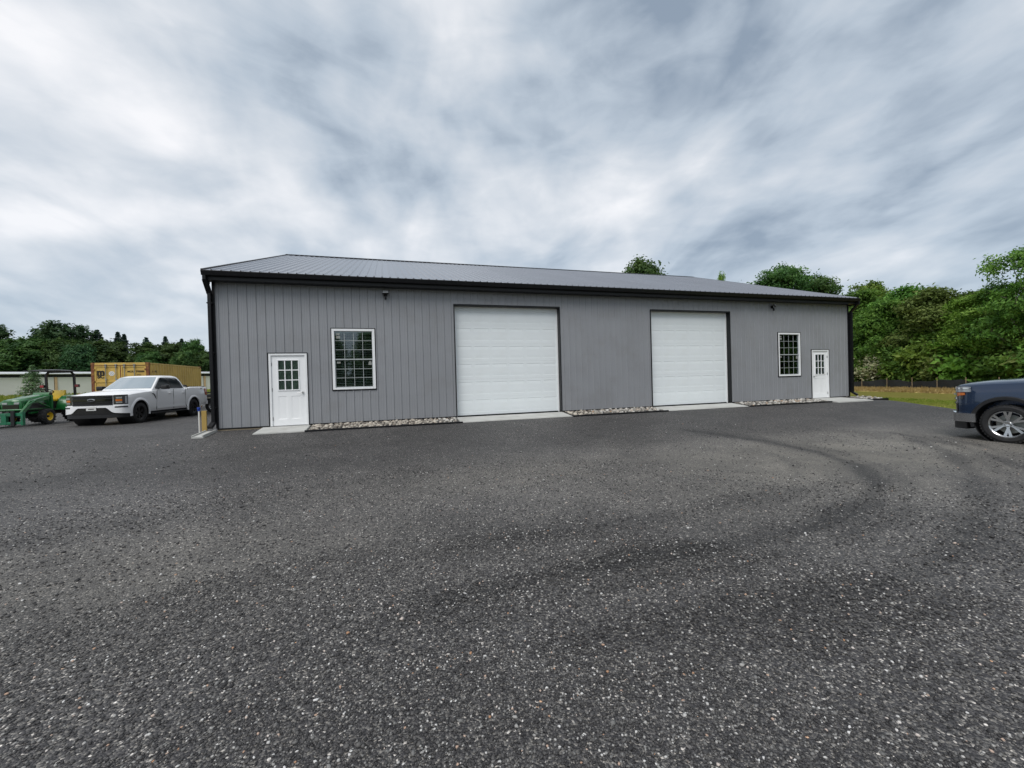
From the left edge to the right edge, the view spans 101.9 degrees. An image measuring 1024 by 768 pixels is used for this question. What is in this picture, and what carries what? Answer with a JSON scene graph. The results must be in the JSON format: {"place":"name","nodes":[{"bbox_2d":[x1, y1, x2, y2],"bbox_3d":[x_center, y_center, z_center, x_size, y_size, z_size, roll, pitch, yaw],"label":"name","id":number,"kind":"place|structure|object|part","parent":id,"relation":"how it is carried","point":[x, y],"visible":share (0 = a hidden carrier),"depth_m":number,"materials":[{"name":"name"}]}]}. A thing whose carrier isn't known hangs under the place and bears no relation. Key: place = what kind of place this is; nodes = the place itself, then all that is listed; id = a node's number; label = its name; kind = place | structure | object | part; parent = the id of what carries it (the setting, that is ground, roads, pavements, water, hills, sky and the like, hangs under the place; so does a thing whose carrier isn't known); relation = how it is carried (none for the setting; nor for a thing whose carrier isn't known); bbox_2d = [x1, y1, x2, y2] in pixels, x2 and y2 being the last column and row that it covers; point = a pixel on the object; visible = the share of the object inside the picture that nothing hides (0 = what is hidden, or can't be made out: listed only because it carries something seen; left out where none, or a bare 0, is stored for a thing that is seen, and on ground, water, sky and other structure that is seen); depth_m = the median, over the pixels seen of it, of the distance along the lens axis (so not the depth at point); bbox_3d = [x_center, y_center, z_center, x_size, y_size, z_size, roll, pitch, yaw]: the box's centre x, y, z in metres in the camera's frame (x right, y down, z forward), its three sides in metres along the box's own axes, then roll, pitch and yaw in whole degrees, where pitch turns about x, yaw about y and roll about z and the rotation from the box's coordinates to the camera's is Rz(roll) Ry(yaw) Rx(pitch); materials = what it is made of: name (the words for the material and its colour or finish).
{"place":"outdoors","nodes":[
{"label":"outdoors","id":0,"kind":"place"},
{"bbox_2d":[0,389,209,401],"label":"meadow grass","id":1,"kind":"structure","parent":0,"point":[3,397],"depth_m":50.94,"materials":[{"name":"green plant"}]},
{"bbox_2d":[10,389,955,408],"bbox_3d":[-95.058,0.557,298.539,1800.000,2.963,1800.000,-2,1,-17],"label":"ground","id":2,"kind":"structure","parent":0,"point":[926,396],"depth_m":24.32,"materials":[{"name":"green plant"}]},
{"bbox_2d":[0,324,14,346],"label":"tree","id":3,"kind":"object","parent":2,"relation":"on","point":[5,334],"visible":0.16,"depth_m":74.31,"materials":[{"name":"green plant"}]},
{"bbox_2d":[0,336,50,371],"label":"tree","id":4,"kind":"object","parent":2,"relation":"on","point":[17,352],"visible":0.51,"depth_m":71.32,"materials":[{"name":"green plant"}]},
{"bbox_2d":[14,365,48,397],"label":"pine tree","id":5,"kind":"object","parent":2,"relation":"on","point":[33,381],"visible":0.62,"depth_m":42.32,"materials":[{"name":"green plant"}]},
{"bbox_2d":[13,319,99,371],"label":"tree","id":6,"kind":"object","parent":2,"relation":"on","point":[50,330],"visible":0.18,"depth_m":76.57,"materials":[{"name":"green plant"}]},
{"bbox_2d":[32,336,82,369],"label":"tree","id":7,"kind":"object","parent":2,"relation":"on","point":[51,359],"visible":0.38,"depth_m":72.94,"materials":[{"name":"green plant"}]},
{"bbox_2d":[57,343,99,371],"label":"tree","id":8,"kind":"object","parent":2,"relation":"on","point":[79,357],"visible":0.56,"depth_m":72.16,"materials":[{"name":"green plant"}]},
{"bbox_2d":[89,330,107,340],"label":"spruce tree","id":9,"kind":"object","parent":2,"relation":"on","point":[97,335],"visible":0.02,"depth_m":81.05,"materials":[{"name":"green plant"}]},
{"bbox_2d":[0,372,209,395],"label":"long shed","id":10,"kind":"structure","parent":2,"relation":"on","point":[10,383],"depth_m":61.03,"materials":[{"name":"white metal"}]},
{"bbox_2d":[83,338,128,362],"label":"tree","id":11,"kind":"object","parent":2,"relation":"on","point":[110,350],"visible":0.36,"depth_m":76.33,"materials":[{"name":"green plant"}]},
{"bbox_2d":[112,332,120,345],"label":"spruce tree","id":12,"kind":"object","parent":2,"relation":"on","point":[117,337],"visible":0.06,"depth_m":81.10,"materials":[{"name":"green plant"}]},
{"bbox_2d":[119,334,131,361],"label":"spruce tree","id":13,"kind":"object","parent":2,"relation":"on","point":[124,338],"visible":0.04,"depth_m":80.28,"materials":[{"name":"green plant"}]},
{"bbox_2d":[123,340,161,363],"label":"tree","id":14,"kind":"object","parent":2,"relation":"on","point":[138,349],"visible":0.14,"depth_m":77.75,"materials":[{"name":"green plant"}]},
{"bbox_2d":[142,337,151,344],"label":"spruce tree","id":15,"kind":"object","parent":2,"relation":"on","point":[146,339],"visible":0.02,"depth_m":81.69,"materials":[{"name":"green plant"}]},
{"bbox_2d":[134,349,166,363],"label":"tree","id":16,"kind":"object","parent":2,"relation":"on","point":[150,357],"visible":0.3,"depth_m":76.38,"materials":[{"name":"green plant"}]},
{"bbox_2d":[161,336,168,344],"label":"spruce tree","id":17,"kind":"object","parent":2,"relation":"on","point":[165,339],"visible":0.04,"depth_m":81.78,"materials":[{"name":"green plant"}]},
{"bbox_2d":[149,340,181,363],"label":"tree","id":18,"kind":"object","parent":2,"relation":"on","point":[166,350],"visible":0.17,"depth_m":79.80,"materials":[{"name":"green plant"}]},
{"bbox_2d":[168,350,197,365],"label":"tree","id":19,"kind":"object","parent":2,"relation":"on","point":[181,358],"visible":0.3,"depth_m":77.92,"materials":[{"name":"green plant"}]},
{"bbox_2d":[180,338,207,358],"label":"tree","id":20,"kind":"object","parent":2,"relation":"on","point":[190,347],"visible":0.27,"depth_m":81.63,"materials":[{"name":"green plant"}]},
{"bbox_2d":[192,349,209,371],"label":"tree","id":21,"kind":"object","parent":2,"relation":"on","point":[202,362],"visible":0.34,"depth_m":80.75,"materials":[{"name":"green plant"}]},
{"bbox_2d":[622,254,668,274],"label":"tree","id":22,"kind":"object","parent":2,"relation":"on","point":[638,266],"visible":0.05,"depth_m":51.93,"materials":[{"name":"green plant"}]},
{"bbox_2d":[717,271,725,280],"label":"tree","id":23,"kind":"object","parent":2,"relation":"on","point":[722,278],"visible":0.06,"depth_m":58.05,"materials":[{"name":"green plant"}]},
{"bbox_2d":[747,261,825,291],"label":"tree","id":24,"kind":"object","parent":2,"relation":"on","point":[788,277],"visible":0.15,"depth_m":58.07,"materials":[{"name":"green plant"}]},
{"bbox_2d":[805,272,847,294],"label":"tree","id":25,"kind":"object","parent":2,"relation":"on","point":[822,282],"visible":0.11,"depth_m":59.00,"materials":[{"name":"green plant"}]},
{"bbox_2d":[853,346,864,381],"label":"shrub","id":26,"kind":"object","parent":2,"relation":"on","point":[855,379],"visible":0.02,"depth_m":38.67,"materials":[{"name":"green plant"}]},
{"bbox_2d":[843,285,887,334],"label":"tree","id":27,"kind":"object","parent":2,"relation":"on","point":[863,295],"visible":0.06,"depth_m":42.00,"materials":[{"name":"green plant"}]},
{"bbox_2d":[853,338,877,379],"bbox_3d":[34.955,-1.937,38.877,8.402,5.786,7.250,-2,1,-12],"label":"shrub","id":28,"kind":"object","parent":2,"relation":"on","point":[856,354],"depth_m":38.75,"materials":[{"name":"green plant"}]},
{"bbox_2d":[854,352,884,381],"bbox_3d":[33.454,-1.223,37.158,5.648,4.407,4.993,-1,1,14],"label":"shrub","id":29,"kind":"object","parent":2,"relation":"on","point":[868,373],"visible":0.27,"depth_m":36.94,"materials":[{"name":"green plant"}]},
{"bbox_2d":[847,280,895,300],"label":"tree","id":30,"kind":"object","parent":2,"relation":"on","point":[871,284],"visible":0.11,"depth_m":45.56,"materials":[{"name":"green plant"}]},
{"bbox_2d":[854,342,888,380],"bbox_3d":[34.863,-1.590,37.538,7.719,6.128,6.628,-1,1,15],"label":"shrub","id":31,"kind":"object","parent":2,"relation":"on","point":[861,360],"visible":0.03,"depth_m":38.06,"materials":[{"name":"green plant"}]},
{"bbox_2d":[853,297,921,367],"bbox_3d":[34.700,-3.616,38.258,6.659,8.469,6.291,-1,1,10],"label":"tree","id":32,"kind":"object","parent":2,"relation":"on","point":[866,324],"visible":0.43,"depth_m":37.59,"materials":[{"name":"green plant"}]},
{"bbox_2d":[870,347,905,379],"bbox_3d":[34.692,-1.345,36.089,5.802,5.365,6.758,-1,1,30],"label":"shrub","id":33,"kind":"object","parent":2,"relation":"on","point":[893,371],"visible":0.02,"depth_m":35.12,"materials":[{"name":"green plant"}]},
{"bbox_2d":[870,345,920,380],"bbox_3d":[33.986,-1.397,35.691,5.623,4.487,6.516,-2,1,-9],"label":"shrub","id":34,"kind":"object","parent":2,"relation":"on","point":[887,352],"visible":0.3,"depth_m":34.80,"materials":[{"name":"green plant"}]},
{"bbox_2d":[861,282,936,344],"bbox_3d":[36.541,-4.365,37.926,7.627,9.962,7.531,-2,1,0],"label":"tree","id":35,"kind":"object","parent":2,"relation":"on","point":[906,292],"visible":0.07,"depth_m":38.13,"materials":[{"name":"green plant"}]},
{"bbox_2d":[870,329,956,381],"bbox_3d":[34.297,-1.393,33.942,6.845,6.159,7.524,-2,1,-11],"label":"shrub","id":36,"kind":"object","parent":2,"relation":"on","point":[913,353],"visible":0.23,"depth_m":33.31,"materials":[{"name":"green plant"}]},
{"bbox_2d":[872,282,967,353],"bbox_3d":[35.372,-3.786,34.846,6.928,8.915,7.583,-2,1,-6],"label":"tree","id":37,"kind":"object","parent":2,"relation":"on","point":[923,307],"visible":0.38,"depth_m":34.18,"materials":[{"name":"green plant"}]},
{"bbox_2d":[901,331,943,351],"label":"shrub","id":38,"kind":"object","parent":2,"relation":"on","point":[931,335],"visible":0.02,"depth_m":33.34,"materials":[{"name":"green plant"}]},
{"bbox_2d":[854,377,999,388],"bbox_3d":[31.155,0.010,34.572,0.791,1.050,60.040,-2,1,-1],"label":"silt fence","id":39,"kind":"object","parent":2,"relation":"on","point":[941,383],"visible":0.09,"depth_m":32.56,"materials":[{"name":"black fabric"}]},
{"bbox_2d":[911,351,980,381],"bbox_3d":[34.529,-1.066,31.284,5.392,3.850,6.853,-2,1,-40],"label":"shrub","id":40,"kind":"object","parent":2,"relation":"on","point":[927,375],"visible":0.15,"depth_m":31.73,"materials":[{"name":"green plant"}]},
{"bbox_2d":[906,294,985,352],"bbox_3d":[35.529,-3.286,32.687,6.458,7.806,6.400,-2,1,4],"label":"tree","id":41,"kind":"object","parent":2,"relation":"on","point":[946,317],"visible":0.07,"depth_m":32.74,"materials":[{"name":"green plant"}]},
{"bbox_2d":[909,314,1022,381],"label":"shrub","id":42,"kind":"object","parent":2,"relation":"on","point":[953,365],"visible":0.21,"depth_m":30.23,"materials":[{"name":"green plant"}]},
{"bbox_2d":[942,344,994,377],"bbox_3d":[35.140,-1.264,30.865,5.634,5.209,6.561,-1,1,20],"label":"shrub","id":43,"kind":"object","parent":2,"relation":"on","point":[970,364],"visible":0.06,"depth_m":29.60,"materials":[{"name":"green plant"}]},
{"bbox_2d":[936,289,1023,355],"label":"tree","id":44,"kind":"object","parent":2,"relation":"on","point":[955,331],"visible":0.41,"depth_m":30.00,"materials":[{"name":"green plant"}]},
{"bbox_2d":[956,244,1023,350],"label":"tree","id":45,"kind":"object","parent":2,"relation":"on","point":[1005,301],"visible":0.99,"depth_m":27.42,"materials":[{"name":"green plant"}]},
{"bbox_2d":[959,289,1023,299],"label":"tree","id":46,"kind":"object","parent":2,"relation":"on","point":[965,293],"depth_m":35.04,"materials":[{"name":"green plant"}]},
{"bbox_2d":[964,345,1022,380],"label":"shrub","id":47,"kind":"object","parent":2,"relation":"on","point":[977,377],"visible":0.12,"depth_m":28.88,"materials":[{"name":"green plant"}]},
{"bbox_2d":[965,323,1023,380],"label":"shrub","id":48,"kind":"object","parent":2,"relation":"on","point":[992,359],"visible":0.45,"depth_m":27.19,"materials":[{"name":"green plant"}]},
{"bbox_2d":[975,342,1023,379],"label":"shrub","id":49,"kind":"object","parent":2,"relation":"on","point":[1013,366],"visible":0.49,"depth_m":26.60,"materials":[{"name":"green plant"}]},
{"bbox_2d":[978,334,1023,374],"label":"shrub","id":50,"kind":"object","parent":2,"relation":"on","point":[1009,359],"visible":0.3,"depth_m":27.15,"materials":[{"name":"green plant"}]},
{"bbox_2d":[0,400,1023,767],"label":"gravel yard","id":51,"kind":"structure","parent":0,"point":[58,442],"depth_m":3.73,"materials":[{"name":"grey gravel"}]},
{"bbox_2d":[0,369,79,427],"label":"tractor","id":52,"kind":"object","parent":51,"relation":"on","point":[41,407],"visible":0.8,"depth_m":16.91,"materials":[{"name":"green metal"}]},
{"bbox_2d":[65,376,207,425],"bbox_3d":[-16.104,0.627,18.294,2.600,1.972,6.033,-2,1,-10],"label":"pickup truck","id":53,"kind":"object","parent":51,"relation":"on","point":[131,399],"visible":0.98,"depth_m":16.88,"materials":[{"name":"white paint"}]},
{"bbox_3d":[-15.216,-0.050,17.976,0.197,0.470,1.030,-2,1,-10],"label":"side window","id":54,"kind":"part","parent":53,"relation":"part of","materials":[{"name":"black glass"}]},
{"bbox_3d":[-15.393,-0.054,18.955,0.197,0.470,0.860,-2,1,-10],"label":"side window","id":55,"kind":"part","parent":53,"relation":"part of","materials":[{"name":"black glass"}]},
{"bbox_2d":[90,362,201,406],"bbox_3d":[-20.866,0.245,24.166,2.446,2.696,6.118,-2,1,-16],"label":"shipping container","id":56,"kind":"object","parent":51,"relation":"on","point":[105,374],"visible":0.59,"depth_m":21.52,"materials":[{"name":"yellow metal"}]},
{"bbox_2d":[93,366,119,391],"bbox_3d":[-20.612,0.274,21.150,1.116,2.380,0.095,-2,1,-16],"label":"door","id":57,"kind":"structure","parent":56,"relation":"in","point":[98,381],"depth_m":21.14,"materials":[{"name":"yellow metal"}]},
{"bbox_2d":[121,365,145,377],"bbox_3d":[-19.514,0.241,21.459,1.096,2.380,0.095,-2,1,-16],"label":"door","id":58,"kind":"structure","parent":56,"relation":"in","point":[127,368],"depth_m":21.44,"materials":[{"name":"yellow metal"}]},
{"bbox_2d":[197,407,200,431],"bbox_3d":[-8.440,1.080,11.189,0.073,0.900,0.111,-2,1,-17],"label":"vent pipe","id":59,"kind":"object","parent":51,"relation":"on","point":[198,409],"visible":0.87,"depth_m":11.19,"materials":[{"name":"white plastic"}]},
{"bbox_2d":[191,430,215,438],"bbox_3d":[-8.042,1.310,10.843,0.260,0.085,0.780,-2,5,-15],"label":"splash block","id":60,"kind":"object","parent":51,"relation":"on","point":[204,434],"depth_m":10.74,"materials":[{"name":"concrete"}]},
{"bbox_2d":[201,411,207,430],"bbox_3d":[-8.317,1.127,11.228,0.110,0.800,0.110,-2,1,-29],"label":"wood post","id":61,"kind":"object","parent":51,"relation":"on","point":[204,419],"visible":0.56,"depth_m":11.18,"materials":[{"name":"yellow wood"}]},
{"bbox_2d":[205,392,210,411],"bbox_3d":[-15.136,0.936,23.101,5.322,1.080,2.240,-2,1,-19],"label":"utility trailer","id":62,"kind":"object","parent":51,"relation":"on","point":[208,406],"visible":0.04,"depth_m":21.73,"materials":[{"name":"black metal"}]},
{"bbox_2d":[252,425,310,434],"bbox_3d":[-6.337,1.336,11.493,1.270,0.262,0.880,-2,1,-17],"label":"concrete pad","id":63,"kind":"object","parent":51,"relation":"on","point":[282,429],"visible":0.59,"depth_m":11.43,"materials":[{"name":"white concrete"}]},
{"bbox_2d":[304,417,462,431],"bbox_3d":[-3.678,1.187,12.294,4.330,0.210,0.921,-2,1,-17],"label":"rock bed","id":64,"kind":"object","parent":51,"relation":"on","point":[372,424],"visible":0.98,"depth_m":12.09,"materials":[{"name":"stone"}]},
{"bbox_2d":[457,412,571,422],"bbox_3d":[0.104,1.148,13.464,3.687,0.263,0.840,-2,1,-17],"label":"concrete apron","id":65,"kind":"object","parent":51,"relation":"on","point":[511,417],"visible":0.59,"depth_m":13.32,"materials":[{"name":"grey concrete"}]},
{"bbox_2d":[200,254,860,430],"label":"metal building","id":66,"kind":"structure","parent":51,"relation":"on","point":[298,340],"depth_m":14.03,"materials":[{"name":"grey metal"}]},
{"bbox_2d":[267,353,309,426],"bbox_3d":[-6.417,0.154,11.944,1.032,2.107,0.169,-2,1,-17],"label":"entry door","id":67,"kind":"structure","parent":66,"relation":"in","point":[288,387],"depth_m":11.94,"materials":[{"name":"white plastic"}]},
{"bbox_2d":[330,328,376,390],"bbox_3d":[-4.839,-0.749,12.786,1.809,1.850,0.792,-2,1,-17],"label":"window","id":68,"kind":"structure","parent":66,"relation":"in","point":[353,350],"depth_m":12.63,"materials":[{"name":"white plastic"}]},
{"bbox_2d":[382,290,388,299],"bbox_3d":[-3.839,-2.692,12.595,0.190,0.273,0.174,-2,1,-17],"label":"flood light","id":69,"kind":"object","parent":66,"relation":"attached to","point":[385,293],"visible":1,"depth_m":12.54,"materials":[{"name":"grey metal"}]},
{"bbox_2d":[453,304,562,416],"bbox_3d":[-0.105,-0.801,13.959,3.687,3.634,0.290,-2,1,-17],"label":"garage door","id":70,"kind":"structure","parent":66,"relation":"in","point":[508,357],"depth_m":14.01,"materials":[{"name":"white plastic"}]},
{"bbox_2d":[650,309,731,406],"bbox_3d":[6.895,-1.012,16.078,3.687,3.634,0.290,-2,1,-17],"label":"garage door","id":71,"kind":"structure","parent":66,"relation":"in","point":[691,349],"depth_m":16.17,"materials":[{"name":"white plastic"}]},
{"bbox_2d":[777,332,801,376],"bbox_3d":[11.504,-1.241,17.734,1.809,1.850,0.792,-2,1,-17],"label":"window","id":72,"kind":"structure","parent":66,"relation":"in","point":[788,343],"depth_m":17.42,"materials":[{"name":"white plastic"}]},
{"bbox_2d":[811,349,829,398],"bbox_3d":[13.282,-0.440,17.909,1.031,2.107,0.169,-2,1,-17],"label":"entry door","id":73,"kind":"structure","parent":66,"relation":"in","point":[820,368],"depth_m":17.92,"materials":[{"name":"white plastic"}]},
{"bbox_2d":[564,407,668,416],"bbox_3d":[3.629,0.965,14.512,3.670,0.213,0.932,-2,1,-17],"label":"rock bed","id":74,"kind":"object","parent":51,"relation":"on","point":[609,411],"visible":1,"depth_m":14.33,"materials":[{"name":"stone"}]},
{"bbox_2d":[653,403,748,410],"bbox_3d":[7.100,0.937,15.593,3.687,0.263,0.820,-2,1,-17],"label":"concrete apron","id":75,"kind":"object","parent":51,"relation":"on","point":[702,406],"visible":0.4,"depth_m":15.59,"materials":[{"name":"grey concrete"}]},
{"bbox_2d":[735,398,831,406],"bbox_3d":[10.898,0.743,16.719,4.230,0.220,0.943,-2,1,-17],"label":"rock bed","id":76,"kind":"object","parent":51,"relation":"on","point":[778,402],"visible":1,"depth_m":16.49,"materials":[{"name":"stone"}]},
{"bbox_2d":[816,397,873,402],"bbox_3d":[13.882,0.731,17.474,1.998,0.269,1.150,-2,1,-17],"label":"concrete pad","id":77,"kind":"object","parent":51,"relation":"on","point":[839,399],"visible":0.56,"depth_m":17.36,"materials":[{"name":"grey concrete"}]},
{"bbox_2d":[846,395,888,399],"bbox_3d":[15.424,0.609,18.073,1.300,0.215,0.912,-2,1,-17],"label":"rock bed","id":78,"kind":"object","parent":51,"relation":"on","point":[871,398],"visible":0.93,"depth_m":17.83,"materials":[{"name":"stone"}]},
{"bbox_2d":[953,378,1023,443],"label":"pickup truck","id":79,"kind":"object","parent":51,"relation":"on","point":[990,410],"visible":0.99,"depth_m":9.08,"materials":[{"name":"blue paint"}]},
{"bbox_2d":[0,0,1023,353],"label":"sky","id":80,"kind":"structure","parent":0,"point":[146,145],"materials":[{"name":"grey"}]},
{"bbox_2d":[852,395,955,408],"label":"grass","id":81,"kind":"structure","parent":0,"point":[936,402],"depth_m":18.36,"materials":[{"name":"green plant"}]},
{"bbox_2d":[854,386,955,393],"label":"dry grass","id":82,"kind":"structure","parent":0,"point":[925,389],"depth_m":29.19,"materials":[{"name":"plant"}]}
]}

